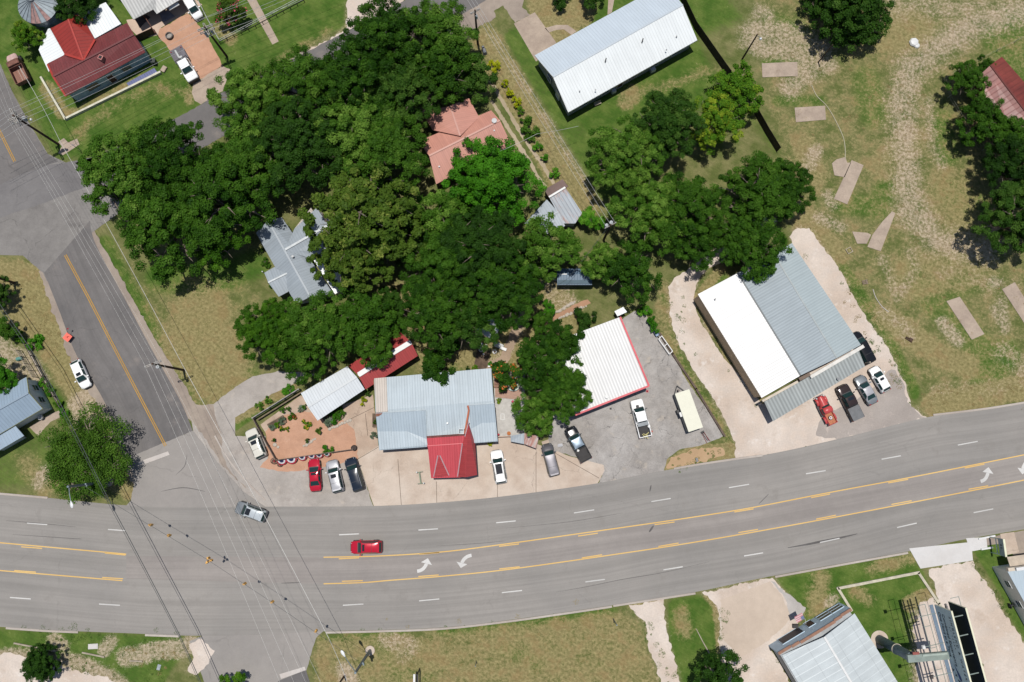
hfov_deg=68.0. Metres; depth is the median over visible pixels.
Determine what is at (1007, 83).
barn
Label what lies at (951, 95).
wire fence
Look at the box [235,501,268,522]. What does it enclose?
moving suv
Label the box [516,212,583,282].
tree
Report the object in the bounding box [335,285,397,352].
tree
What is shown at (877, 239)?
concrete pad
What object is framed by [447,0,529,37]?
gravel drive
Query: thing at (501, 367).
shrub
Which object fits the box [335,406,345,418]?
plant
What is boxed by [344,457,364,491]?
parked suv
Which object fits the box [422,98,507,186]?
house
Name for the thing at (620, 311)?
shed
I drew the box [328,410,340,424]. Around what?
plant
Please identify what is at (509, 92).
shrub
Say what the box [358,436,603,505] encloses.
concrete apron
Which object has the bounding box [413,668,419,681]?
sign post
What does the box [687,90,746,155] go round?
tree
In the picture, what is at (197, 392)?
overhead wire
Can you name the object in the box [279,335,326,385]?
tree
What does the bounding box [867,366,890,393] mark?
parked hatchback
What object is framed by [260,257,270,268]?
shrub
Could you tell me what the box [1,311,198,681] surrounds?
overhead wire
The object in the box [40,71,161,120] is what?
wall
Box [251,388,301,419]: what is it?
timber fence
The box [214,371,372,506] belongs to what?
gravel lot
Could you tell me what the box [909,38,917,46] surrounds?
rock
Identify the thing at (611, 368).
workshop
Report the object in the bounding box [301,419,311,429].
plant
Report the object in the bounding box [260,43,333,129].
tree
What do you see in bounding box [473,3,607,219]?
overhead wire
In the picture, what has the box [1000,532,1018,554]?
driveway
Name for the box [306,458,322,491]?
parked sedan
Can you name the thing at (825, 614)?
window
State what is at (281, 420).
plant
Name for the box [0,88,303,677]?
overhead wire
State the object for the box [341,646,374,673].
street lamp
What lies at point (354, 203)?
tree
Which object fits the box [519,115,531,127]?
shrub
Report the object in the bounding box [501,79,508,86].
shrub
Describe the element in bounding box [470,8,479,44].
utility pole
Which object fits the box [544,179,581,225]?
shed
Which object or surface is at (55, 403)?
shrub
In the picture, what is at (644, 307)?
shrub
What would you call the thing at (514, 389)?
pond
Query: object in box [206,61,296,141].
tree
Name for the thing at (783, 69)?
concrete pad
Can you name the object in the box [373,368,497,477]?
store
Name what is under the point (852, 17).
tree
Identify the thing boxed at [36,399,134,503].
tree
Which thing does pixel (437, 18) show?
tree
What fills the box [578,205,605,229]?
tree
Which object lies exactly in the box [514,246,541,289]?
tree
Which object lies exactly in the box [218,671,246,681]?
tree
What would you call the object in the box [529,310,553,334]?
shrub
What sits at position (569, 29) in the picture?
garden path
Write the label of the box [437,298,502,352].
tree
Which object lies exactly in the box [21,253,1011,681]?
weeds
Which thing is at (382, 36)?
tree
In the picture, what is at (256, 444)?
parked suv
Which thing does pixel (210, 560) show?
traffic signal
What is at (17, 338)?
shrub
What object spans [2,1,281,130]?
overhead wire
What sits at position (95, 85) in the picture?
window
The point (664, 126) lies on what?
tree
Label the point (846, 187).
concrete pad
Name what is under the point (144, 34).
wood gate
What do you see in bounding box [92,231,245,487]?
gravel shoulder
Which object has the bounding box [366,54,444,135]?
tree
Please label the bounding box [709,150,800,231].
tree
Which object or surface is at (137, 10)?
house
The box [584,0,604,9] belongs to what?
tree
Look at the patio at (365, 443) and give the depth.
117.40 m
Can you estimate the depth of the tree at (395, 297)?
115.11 m
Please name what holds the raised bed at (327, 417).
on the red gravel bed at (290, 443)
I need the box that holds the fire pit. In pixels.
[165,32,173,39]
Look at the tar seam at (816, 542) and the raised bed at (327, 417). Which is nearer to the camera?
the tar seam at (816, 542)
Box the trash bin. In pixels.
[151,58,157,65]
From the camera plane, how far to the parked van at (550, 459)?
114.99 m
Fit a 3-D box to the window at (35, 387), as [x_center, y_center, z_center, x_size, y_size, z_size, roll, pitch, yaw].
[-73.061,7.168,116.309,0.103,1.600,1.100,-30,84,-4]
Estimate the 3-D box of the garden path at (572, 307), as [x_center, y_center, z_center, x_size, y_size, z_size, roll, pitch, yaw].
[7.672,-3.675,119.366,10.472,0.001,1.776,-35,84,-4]
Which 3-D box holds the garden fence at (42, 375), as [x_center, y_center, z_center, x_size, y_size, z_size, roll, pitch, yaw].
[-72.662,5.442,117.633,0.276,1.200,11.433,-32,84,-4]
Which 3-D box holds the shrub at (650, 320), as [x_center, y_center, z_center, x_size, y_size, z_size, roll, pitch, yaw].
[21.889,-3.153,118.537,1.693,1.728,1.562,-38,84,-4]
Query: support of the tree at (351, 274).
on the ground at (924, 170)
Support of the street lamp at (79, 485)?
on the ground at (924, 170)
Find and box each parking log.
[13,642,55,651]
[82,652,104,657]
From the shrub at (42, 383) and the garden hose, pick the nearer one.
the shrub at (42, 383)
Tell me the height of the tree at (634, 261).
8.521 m
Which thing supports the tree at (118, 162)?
on the ground at (924, 170)
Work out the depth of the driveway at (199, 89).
124.14 m
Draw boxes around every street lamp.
[67,478,112,507]
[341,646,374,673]
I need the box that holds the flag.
[795,613,805,622]
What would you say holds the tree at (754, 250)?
on the ground at (924, 170)
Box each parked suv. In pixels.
[245,427,267,459]
[325,459,344,493]
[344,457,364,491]
[490,449,506,483]
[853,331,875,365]
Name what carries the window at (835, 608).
in the shop at (834, 643)
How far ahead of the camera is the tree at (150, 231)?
111.71 m
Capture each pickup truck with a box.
[6,53,31,86]
[564,426,591,462]
[630,398,651,438]
[835,384,864,421]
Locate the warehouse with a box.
[693,243,870,420]
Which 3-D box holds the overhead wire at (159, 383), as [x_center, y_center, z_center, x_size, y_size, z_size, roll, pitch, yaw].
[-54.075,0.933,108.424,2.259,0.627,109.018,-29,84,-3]
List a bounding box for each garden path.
[30,411,62,434]
[247,0,277,43]
[486,312,524,371]
[538,299,589,334]
[546,25,575,34]
[607,0,613,14]
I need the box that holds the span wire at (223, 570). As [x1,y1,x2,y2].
[84,486,357,660]
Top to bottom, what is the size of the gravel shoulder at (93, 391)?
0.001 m
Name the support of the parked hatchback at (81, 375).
on the gravel shoulder at (93, 391)
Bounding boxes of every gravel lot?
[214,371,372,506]
[720,581,789,656]
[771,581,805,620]
[816,369,924,438]
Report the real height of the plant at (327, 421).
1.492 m
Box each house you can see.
[0,377,51,450]
[39,2,156,101]
[121,0,178,31]
[256,208,342,303]
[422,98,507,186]
[535,0,696,115]
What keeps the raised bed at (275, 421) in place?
on the red gravel bed at (290, 443)
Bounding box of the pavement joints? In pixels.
[351,407,598,504]
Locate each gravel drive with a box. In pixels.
[0,652,112,681]
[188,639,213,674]
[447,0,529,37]
[629,599,679,681]
[668,217,925,457]
[702,578,797,681]
[912,597,954,681]
[929,561,1023,681]
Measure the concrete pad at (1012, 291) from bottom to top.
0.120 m
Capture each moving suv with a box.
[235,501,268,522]
[350,539,382,555]
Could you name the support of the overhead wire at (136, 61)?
attached to the utility pole at (16, 118)
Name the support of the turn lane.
on the highway
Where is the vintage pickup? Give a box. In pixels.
[813,394,837,425]
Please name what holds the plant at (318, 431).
on the ground at (924, 170)
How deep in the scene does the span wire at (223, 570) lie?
108.28 m
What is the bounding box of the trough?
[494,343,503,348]
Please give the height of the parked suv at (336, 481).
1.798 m
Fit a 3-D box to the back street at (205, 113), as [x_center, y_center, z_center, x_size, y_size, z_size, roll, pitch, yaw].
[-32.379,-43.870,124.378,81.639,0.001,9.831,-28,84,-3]
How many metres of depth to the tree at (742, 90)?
118.25 m
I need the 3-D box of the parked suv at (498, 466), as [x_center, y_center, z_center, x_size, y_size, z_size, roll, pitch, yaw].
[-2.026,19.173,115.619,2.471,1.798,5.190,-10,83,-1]
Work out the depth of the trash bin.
123.58 m
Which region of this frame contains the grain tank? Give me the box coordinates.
[17,0,66,34]
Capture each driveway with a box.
[158,13,222,83]
[192,66,229,103]
[514,12,555,60]
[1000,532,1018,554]
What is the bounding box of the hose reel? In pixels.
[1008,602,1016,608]
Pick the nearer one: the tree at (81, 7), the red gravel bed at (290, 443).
the red gravel bed at (290, 443)
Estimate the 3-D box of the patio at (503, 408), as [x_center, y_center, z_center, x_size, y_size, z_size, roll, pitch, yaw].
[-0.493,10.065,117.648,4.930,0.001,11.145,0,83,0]
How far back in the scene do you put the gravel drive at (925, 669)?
113.26 m
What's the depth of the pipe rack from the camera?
118.09 m
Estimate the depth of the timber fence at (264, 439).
116.17 m
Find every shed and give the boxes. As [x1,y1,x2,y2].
[301,332,417,419]
[477,319,499,337]
[527,200,564,233]
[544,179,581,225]
[614,307,626,316]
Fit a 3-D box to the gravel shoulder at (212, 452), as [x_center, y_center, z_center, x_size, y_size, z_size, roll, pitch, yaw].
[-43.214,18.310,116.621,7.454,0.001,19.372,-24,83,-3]
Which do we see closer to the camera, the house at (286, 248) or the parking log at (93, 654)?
the parking log at (93, 654)
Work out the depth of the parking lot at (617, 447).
117.27 m
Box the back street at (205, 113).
[76,0,484,197]
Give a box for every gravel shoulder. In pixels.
[39,271,133,483]
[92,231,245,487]
[192,404,268,506]
[290,0,403,59]
[666,447,724,468]
[986,531,1023,555]
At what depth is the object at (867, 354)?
117.02 m
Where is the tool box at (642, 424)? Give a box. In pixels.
[637,421,648,426]
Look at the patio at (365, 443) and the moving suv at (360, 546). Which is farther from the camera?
the patio at (365, 443)
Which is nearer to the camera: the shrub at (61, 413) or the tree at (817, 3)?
the shrub at (61, 413)
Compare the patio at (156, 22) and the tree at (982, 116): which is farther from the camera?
the patio at (156, 22)
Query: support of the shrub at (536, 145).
on the ground at (924, 170)
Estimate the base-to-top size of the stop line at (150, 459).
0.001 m
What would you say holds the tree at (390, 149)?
on the ground at (924, 170)
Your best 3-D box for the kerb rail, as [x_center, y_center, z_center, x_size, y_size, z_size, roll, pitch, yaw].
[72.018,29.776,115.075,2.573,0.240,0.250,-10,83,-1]
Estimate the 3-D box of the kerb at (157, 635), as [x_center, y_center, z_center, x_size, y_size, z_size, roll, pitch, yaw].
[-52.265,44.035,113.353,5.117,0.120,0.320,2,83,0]
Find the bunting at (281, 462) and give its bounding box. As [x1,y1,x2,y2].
[277,460,285,464]
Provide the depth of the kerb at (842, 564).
114.58 m
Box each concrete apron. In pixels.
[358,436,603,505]
[909,542,972,568]
[966,537,986,550]
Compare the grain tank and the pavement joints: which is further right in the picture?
the pavement joints
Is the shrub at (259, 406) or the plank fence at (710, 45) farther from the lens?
the plank fence at (710, 45)
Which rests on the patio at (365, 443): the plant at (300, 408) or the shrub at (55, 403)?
the plant at (300, 408)
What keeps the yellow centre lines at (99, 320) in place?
on the side street at (93, 347)
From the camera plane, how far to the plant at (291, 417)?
116.98 m
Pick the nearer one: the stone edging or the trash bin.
the stone edging
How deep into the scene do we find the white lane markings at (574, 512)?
115.29 m
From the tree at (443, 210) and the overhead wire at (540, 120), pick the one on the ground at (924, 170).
the tree at (443, 210)
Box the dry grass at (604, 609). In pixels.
[20,39,1023,680]
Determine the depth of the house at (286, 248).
116.52 m
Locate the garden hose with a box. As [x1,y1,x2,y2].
[811,85,845,158]
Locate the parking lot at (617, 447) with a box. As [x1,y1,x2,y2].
[548,311,721,482]
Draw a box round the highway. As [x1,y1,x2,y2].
[0,404,1023,635]
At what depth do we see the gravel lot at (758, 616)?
113.72 m
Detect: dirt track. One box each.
[489,82,554,183]
[490,100,545,185]
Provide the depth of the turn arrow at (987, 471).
116.30 m
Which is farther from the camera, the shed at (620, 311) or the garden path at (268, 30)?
the garden path at (268, 30)
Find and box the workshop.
[553,317,649,415]
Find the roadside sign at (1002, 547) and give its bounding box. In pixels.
[990,537,1006,556]
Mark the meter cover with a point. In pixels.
(92, 646)
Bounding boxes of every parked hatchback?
[70,358,92,388]
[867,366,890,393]
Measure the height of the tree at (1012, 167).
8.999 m
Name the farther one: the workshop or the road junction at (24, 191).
the road junction at (24, 191)
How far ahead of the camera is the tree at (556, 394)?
111.92 m
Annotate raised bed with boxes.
[267,415,286,430]
[323,415,343,427]
[372,413,376,426]
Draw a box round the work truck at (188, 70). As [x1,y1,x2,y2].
[169,45,199,83]
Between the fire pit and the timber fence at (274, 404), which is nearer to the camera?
the timber fence at (274, 404)
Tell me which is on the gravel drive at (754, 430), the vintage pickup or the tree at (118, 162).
the vintage pickup
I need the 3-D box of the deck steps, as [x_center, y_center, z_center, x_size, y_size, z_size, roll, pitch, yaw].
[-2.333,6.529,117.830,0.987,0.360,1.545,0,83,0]
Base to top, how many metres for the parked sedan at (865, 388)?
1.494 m
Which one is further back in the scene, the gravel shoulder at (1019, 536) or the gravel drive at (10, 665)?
the gravel shoulder at (1019, 536)
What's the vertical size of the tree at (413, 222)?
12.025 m
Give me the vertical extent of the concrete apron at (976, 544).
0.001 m
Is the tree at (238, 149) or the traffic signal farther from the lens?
the tree at (238, 149)
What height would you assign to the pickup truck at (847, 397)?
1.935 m
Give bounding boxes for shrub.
[14,330,25,342]
[26,333,44,351]
[38,377,48,387]
[44,385,54,396]
[53,400,62,407]
[59,407,68,416]
[254,401,263,410]
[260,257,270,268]
[264,396,271,403]
[281,383,294,395]
[451,338,461,352]
[488,59,500,72]
[490,360,524,392]
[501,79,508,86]
[506,87,513,96]
[511,96,521,107]
[517,106,524,114]
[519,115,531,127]
[520,125,540,141]
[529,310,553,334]
[532,141,543,149]
[540,154,547,160]
[549,167,560,177]
[574,306,596,330]
[637,304,652,315]
[646,316,655,325]
[650,322,659,333]
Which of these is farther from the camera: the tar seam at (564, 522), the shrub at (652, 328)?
the shrub at (652, 328)
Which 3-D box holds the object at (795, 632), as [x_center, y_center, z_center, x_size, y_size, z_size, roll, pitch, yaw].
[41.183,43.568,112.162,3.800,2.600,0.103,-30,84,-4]
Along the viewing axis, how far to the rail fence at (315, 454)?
115.75 m
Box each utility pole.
[8,108,59,145]
[144,360,184,370]
[197,23,227,57]
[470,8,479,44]
[602,221,615,240]
[741,34,761,59]
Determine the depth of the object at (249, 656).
113.03 m
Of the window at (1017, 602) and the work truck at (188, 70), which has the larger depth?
the work truck at (188, 70)
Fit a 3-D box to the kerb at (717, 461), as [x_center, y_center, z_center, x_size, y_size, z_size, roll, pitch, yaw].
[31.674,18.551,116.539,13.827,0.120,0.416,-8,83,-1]
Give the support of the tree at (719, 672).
on the ground at (924, 170)
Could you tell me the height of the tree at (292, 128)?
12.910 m
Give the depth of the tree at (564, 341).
113.92 m
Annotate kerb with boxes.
[0,493,47,498]
[6,627,77,632]
[145,634,178,636]
[214,435,265,500]
[326,605,611,633]
[613,592,695,606]
[659,333,725,436]
[674,454,762,469]
[775,552,907,577]
[836,571,942,611]
[933,402,1023,415]
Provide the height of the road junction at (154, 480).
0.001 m
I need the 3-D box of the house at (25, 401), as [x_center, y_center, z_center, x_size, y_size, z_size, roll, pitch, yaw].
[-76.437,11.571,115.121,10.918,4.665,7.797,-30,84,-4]
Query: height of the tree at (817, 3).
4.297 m
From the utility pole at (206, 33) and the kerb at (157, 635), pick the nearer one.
the kerb at (157, 635)
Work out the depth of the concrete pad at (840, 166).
122.37 m
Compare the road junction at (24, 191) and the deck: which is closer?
the deck
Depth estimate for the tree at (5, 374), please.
114.08 m
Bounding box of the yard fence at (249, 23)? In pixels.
[198,0,297,40]
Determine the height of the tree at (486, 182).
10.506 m
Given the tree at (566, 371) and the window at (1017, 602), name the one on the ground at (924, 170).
the tree at (566, 371)
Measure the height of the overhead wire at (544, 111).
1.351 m
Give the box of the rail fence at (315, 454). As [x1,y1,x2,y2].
[278,449,353,459]
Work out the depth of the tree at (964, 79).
119.47 m
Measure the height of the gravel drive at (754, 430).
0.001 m
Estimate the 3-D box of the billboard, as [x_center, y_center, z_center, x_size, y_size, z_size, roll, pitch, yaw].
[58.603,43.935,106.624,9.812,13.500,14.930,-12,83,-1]
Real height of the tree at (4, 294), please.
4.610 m
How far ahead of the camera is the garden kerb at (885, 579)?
114.12 m
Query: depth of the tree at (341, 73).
113.74 m
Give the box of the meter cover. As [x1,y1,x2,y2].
[88,643,97,648]
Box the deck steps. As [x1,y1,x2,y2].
[494,378,499,387]
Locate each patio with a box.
[127,0,201,36]
[261,395,377,457]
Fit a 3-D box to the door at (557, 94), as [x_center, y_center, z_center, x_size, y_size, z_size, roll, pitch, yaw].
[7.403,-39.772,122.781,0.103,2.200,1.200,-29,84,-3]
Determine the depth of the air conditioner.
123.66 m
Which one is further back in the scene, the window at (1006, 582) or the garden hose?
the garden hose
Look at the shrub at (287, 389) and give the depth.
117.39 m
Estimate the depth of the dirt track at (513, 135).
123.03 m
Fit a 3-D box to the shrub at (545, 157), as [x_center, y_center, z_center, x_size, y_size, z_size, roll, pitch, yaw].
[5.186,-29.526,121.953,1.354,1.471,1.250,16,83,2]
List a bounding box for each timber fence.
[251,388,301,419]
[252,419,275,458]
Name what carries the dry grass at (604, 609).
on the ground at (924, 170)
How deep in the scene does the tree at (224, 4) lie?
122.42 m
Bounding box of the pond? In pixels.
[507,377,519,390]
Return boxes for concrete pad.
[762,62,797,76]
[795,106,825,121]
[832,157,850,176]
[834,160,862,203]
[852,232,870,243]
[867,212,894,250]
[946,297,983,339]
[1002,282,1023,321]
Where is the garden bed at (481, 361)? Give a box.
[474,346,489,368]
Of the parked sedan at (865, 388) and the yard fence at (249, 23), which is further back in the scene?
the yard fence at (249, 23)
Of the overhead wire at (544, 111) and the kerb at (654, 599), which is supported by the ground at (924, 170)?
the kerb at (654, 599)
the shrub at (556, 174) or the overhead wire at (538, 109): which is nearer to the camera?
the overhead wire at (538, 109)
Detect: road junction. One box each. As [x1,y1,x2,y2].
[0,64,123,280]
[0,157,103,216]
[125,431,264,506]
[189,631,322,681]
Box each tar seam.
[12,534,77,538]
[512,513,619,527]
[559,562,705,591]
[788,534,855,547]
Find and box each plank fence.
[681,0,731,74]
[754,110,780,151]
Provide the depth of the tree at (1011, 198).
113.96 m
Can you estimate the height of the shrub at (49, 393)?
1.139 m
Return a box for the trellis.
[16,350,38,377]
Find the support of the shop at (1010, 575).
on the ground at (924, 170)
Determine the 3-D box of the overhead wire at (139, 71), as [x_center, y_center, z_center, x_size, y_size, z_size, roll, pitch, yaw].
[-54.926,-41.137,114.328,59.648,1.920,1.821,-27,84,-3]
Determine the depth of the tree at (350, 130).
113.14 m
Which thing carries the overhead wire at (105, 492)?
attached to the utility pole
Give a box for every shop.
[769,602,896,681]
[992,555,1023,623]
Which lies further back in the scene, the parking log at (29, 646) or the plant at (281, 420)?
the plant at (281, 420)
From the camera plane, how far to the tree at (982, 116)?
117.75 m
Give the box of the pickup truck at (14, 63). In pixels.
[6,53,31,86]
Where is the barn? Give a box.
[970,57,1023,126]
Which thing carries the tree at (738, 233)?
on the ground at (924, 170)
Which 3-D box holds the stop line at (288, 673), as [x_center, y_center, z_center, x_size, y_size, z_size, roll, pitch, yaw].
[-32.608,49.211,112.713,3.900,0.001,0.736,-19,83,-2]
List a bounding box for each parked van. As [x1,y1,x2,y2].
[182,0,203,20]
[541,443,559,476]
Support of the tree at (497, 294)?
on the ground at (924, 170)
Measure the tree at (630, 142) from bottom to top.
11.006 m
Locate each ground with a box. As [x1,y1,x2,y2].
[0,0,1023,681]
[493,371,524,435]
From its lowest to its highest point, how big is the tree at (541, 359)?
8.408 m
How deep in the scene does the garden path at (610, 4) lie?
125.86 m
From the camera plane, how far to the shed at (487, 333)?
116.64 m
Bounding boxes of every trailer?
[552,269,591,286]
[673,386,702,431]
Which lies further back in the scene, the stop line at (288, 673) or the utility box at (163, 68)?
the utility box at (163, 68)
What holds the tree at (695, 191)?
on the ground at (924, 170)
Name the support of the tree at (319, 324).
on the ground at (924, 170)
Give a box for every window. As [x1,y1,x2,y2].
[31,384,39,390]
[37,396,45,402]
[85,81,101,91]
[119,63,132,72]
[815,610,831,620]
[827,603,843,613]
[1003,579,1012,588]
[1014,599,1023,608]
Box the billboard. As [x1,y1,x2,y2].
[871,596,986,681]
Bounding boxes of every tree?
[0,275,16,307]
[0,316,20,340]
[0,357,17,393]
[10,20,45,52]
[19,642,62,681]
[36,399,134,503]
[53,0,98,23]
[75,124,181,222]
[114,176,222,282]
[129,115,215,200]
[165,147,277,248]
[186,210,250,271]
[203,120,292,206]
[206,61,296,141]
[213,0,247,25]
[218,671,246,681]
[233,297,300,366]
[248,94,345,195]
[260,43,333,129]
[277,289,355,370]
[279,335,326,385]
[297,162,424,270]
[306,226,386,292]
[309,33,404,121]
[309,86,405,173]
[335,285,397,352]
[339,111,430,193]
[343,0,430,83]
[352,317,400,368]
[359,183,435,281]
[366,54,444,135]
[372,286,411,332]
[390,0,479,74]
[397,268,475,350]
[398,226,482,305]
[405,32,477,104]
[406,189,470,241]
[421,343,455,385]
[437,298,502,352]
[438,204,527,292]
[441,135,546,226]
[448,52,498,104]
[454,247,543,332]
[510,393,559,437]
[512,332,566,390]
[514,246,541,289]
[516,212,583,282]
[528,362,592,424]
[535,318,585,369]
[542,298,555,314]
[553,0,566,10]
[557,358,585,399]
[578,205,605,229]
[580,241,623,285]
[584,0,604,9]
[585,114,667,195]
[599,239,662,304]
[605,166,693,256]
[629,87,708,163]
[644,170,723,246]
[667,223,719,271]
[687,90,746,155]
[692,648,748,681]
[705,59,764,118]
[708,210,764,265]
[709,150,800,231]
[722,220,792,283]
[755,157,815,221]
[801,0,836,15]
[803,0,895,53]
[944,59,991,101]
[954,95,1007,146]
[970,180,1023,253]
[971,54,996,74]
[980,114,1023,158]
[981,132,1023,196]
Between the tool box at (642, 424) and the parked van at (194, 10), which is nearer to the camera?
the tool box at (642, 424)
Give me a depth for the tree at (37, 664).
110.30 m
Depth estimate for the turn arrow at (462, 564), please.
114.71 m
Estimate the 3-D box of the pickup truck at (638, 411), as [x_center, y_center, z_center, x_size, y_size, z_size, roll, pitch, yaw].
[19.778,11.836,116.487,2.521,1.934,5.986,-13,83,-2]
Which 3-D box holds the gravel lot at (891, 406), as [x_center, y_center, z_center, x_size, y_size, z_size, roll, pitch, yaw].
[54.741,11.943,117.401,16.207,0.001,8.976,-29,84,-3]
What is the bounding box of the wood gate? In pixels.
[135,28,155,40]
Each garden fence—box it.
[24,345,63,406]
[218,0,304,43]
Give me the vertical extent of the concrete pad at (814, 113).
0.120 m
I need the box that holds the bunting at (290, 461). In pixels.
[286,458,296,463]
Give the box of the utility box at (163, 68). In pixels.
[160,65,167,72]
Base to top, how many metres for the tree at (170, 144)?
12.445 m
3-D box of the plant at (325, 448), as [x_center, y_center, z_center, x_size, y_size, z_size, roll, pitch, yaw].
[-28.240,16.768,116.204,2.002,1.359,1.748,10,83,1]
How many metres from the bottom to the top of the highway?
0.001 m
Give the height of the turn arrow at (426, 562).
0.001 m
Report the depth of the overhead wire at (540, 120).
114.45 m
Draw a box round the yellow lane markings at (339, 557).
[0,454,1023,583]
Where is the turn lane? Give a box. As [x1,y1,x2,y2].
[126,455,1023,583]
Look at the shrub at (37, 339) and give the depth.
118.24 m
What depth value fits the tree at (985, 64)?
121.10 m
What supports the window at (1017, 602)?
in the shop at (1010, 575)
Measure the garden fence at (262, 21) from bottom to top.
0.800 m
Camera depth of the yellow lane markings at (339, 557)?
115.05 m
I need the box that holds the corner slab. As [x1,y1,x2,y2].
[58,138,78,154]
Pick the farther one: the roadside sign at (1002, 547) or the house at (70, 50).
the house at (70, 50)
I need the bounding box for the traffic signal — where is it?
[206,556,212,563]
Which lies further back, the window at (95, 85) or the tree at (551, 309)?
the window at (95, 85)
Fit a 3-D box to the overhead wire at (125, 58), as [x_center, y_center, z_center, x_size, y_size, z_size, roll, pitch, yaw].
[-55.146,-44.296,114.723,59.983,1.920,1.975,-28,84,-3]
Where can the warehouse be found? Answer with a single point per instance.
(785, 323)
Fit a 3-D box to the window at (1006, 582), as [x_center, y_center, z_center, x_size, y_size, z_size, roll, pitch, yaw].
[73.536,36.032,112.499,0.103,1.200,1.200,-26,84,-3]
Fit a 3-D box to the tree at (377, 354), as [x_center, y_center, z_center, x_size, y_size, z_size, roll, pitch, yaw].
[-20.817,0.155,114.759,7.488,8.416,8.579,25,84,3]
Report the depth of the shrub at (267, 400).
117.05 m
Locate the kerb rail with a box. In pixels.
[978,535,995,539]
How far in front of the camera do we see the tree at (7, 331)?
116.41 m
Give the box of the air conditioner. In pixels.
[649,66,655,72]
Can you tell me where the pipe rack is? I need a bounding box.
[658,336,672,354]
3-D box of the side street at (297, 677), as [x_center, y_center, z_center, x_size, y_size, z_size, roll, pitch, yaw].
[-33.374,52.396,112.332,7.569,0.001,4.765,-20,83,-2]
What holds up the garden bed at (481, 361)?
on the ground at (924, 170)
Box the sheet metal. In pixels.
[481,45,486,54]
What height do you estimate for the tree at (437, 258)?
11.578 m
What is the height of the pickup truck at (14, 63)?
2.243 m
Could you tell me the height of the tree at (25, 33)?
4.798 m
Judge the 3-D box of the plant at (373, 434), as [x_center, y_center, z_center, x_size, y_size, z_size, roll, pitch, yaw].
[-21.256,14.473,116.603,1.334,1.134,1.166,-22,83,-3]
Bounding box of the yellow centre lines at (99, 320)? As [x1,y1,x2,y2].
[0,130,165,445]
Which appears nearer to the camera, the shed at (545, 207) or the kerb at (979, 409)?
the kerb at (979, 409)
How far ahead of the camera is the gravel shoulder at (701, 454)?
116.68 m
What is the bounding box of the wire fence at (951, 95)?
[943,36,1023,150]
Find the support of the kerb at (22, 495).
on the ground at (924, 170)
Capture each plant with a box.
[278,417,285,424]
[288,412,296,420]
[297,405,303,411]
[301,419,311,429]
[315,427,321,434]
[322,444,333,453]
[323,416,332,425]
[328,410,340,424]
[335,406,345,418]
[370,431,377,438]
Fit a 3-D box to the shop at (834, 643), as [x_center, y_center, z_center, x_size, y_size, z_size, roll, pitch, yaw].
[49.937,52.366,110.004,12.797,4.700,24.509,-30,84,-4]
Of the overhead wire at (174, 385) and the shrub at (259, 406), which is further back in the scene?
the shrub at (259, 406)
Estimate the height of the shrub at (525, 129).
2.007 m
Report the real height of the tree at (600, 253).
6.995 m
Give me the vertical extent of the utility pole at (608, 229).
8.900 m
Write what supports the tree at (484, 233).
on the ground at (924, 170)
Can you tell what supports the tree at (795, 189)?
on the ground at (924, 170)
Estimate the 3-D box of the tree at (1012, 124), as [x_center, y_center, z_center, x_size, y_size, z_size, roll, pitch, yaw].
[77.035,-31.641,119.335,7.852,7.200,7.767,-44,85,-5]
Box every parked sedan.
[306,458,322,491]
[853,375,877,405]
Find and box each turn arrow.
[417,558,431,572]
[457,554,471,567]
[980,467,992,482]
[1018,463,1023,473]
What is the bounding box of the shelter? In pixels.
[511,433,538,447]
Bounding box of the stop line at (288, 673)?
[279,667,305,678]
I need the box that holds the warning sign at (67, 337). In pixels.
[63,328,71,341]
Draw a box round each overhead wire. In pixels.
[0,0,244,114]
[0,0,274,126]
[0,1,298,139]
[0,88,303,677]
[0,98,293,681]
[0,304,200,681]
[1,1,249,119]
[1,73,320,681]
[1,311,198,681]
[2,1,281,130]
[4,113,279,681]
[20,68,346,680]
[468,1,603,222]
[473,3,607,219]
[475,0,614,221]
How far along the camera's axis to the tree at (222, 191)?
111.62 m
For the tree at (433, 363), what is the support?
on the ground at (924, 170)
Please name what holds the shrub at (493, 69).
on the ground at (924, 170)
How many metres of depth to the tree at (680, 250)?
115.32 m
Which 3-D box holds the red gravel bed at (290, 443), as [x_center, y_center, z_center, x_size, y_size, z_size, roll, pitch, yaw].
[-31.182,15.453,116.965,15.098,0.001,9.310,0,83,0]
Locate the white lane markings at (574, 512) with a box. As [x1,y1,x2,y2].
[10,441,992,605]
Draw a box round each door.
[105,74,118,83]
[555,89,559,100]
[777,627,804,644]
[803,619,815,627]
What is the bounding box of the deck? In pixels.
[495,388,521,398]
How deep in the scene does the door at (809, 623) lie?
112.49 m
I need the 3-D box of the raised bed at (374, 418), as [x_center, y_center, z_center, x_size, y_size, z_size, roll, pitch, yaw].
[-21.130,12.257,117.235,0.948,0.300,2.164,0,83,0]
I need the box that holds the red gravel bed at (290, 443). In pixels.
[260,411,357,471]
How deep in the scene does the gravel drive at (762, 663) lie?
113.06 m
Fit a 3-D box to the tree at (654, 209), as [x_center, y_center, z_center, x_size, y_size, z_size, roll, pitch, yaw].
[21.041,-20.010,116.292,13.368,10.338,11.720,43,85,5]
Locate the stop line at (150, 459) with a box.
[138,451,168,465]
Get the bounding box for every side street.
[0,73,57,183]
[44,221,192,458]
[278,670,309,681]
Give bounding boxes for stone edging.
[28,350,60,407]

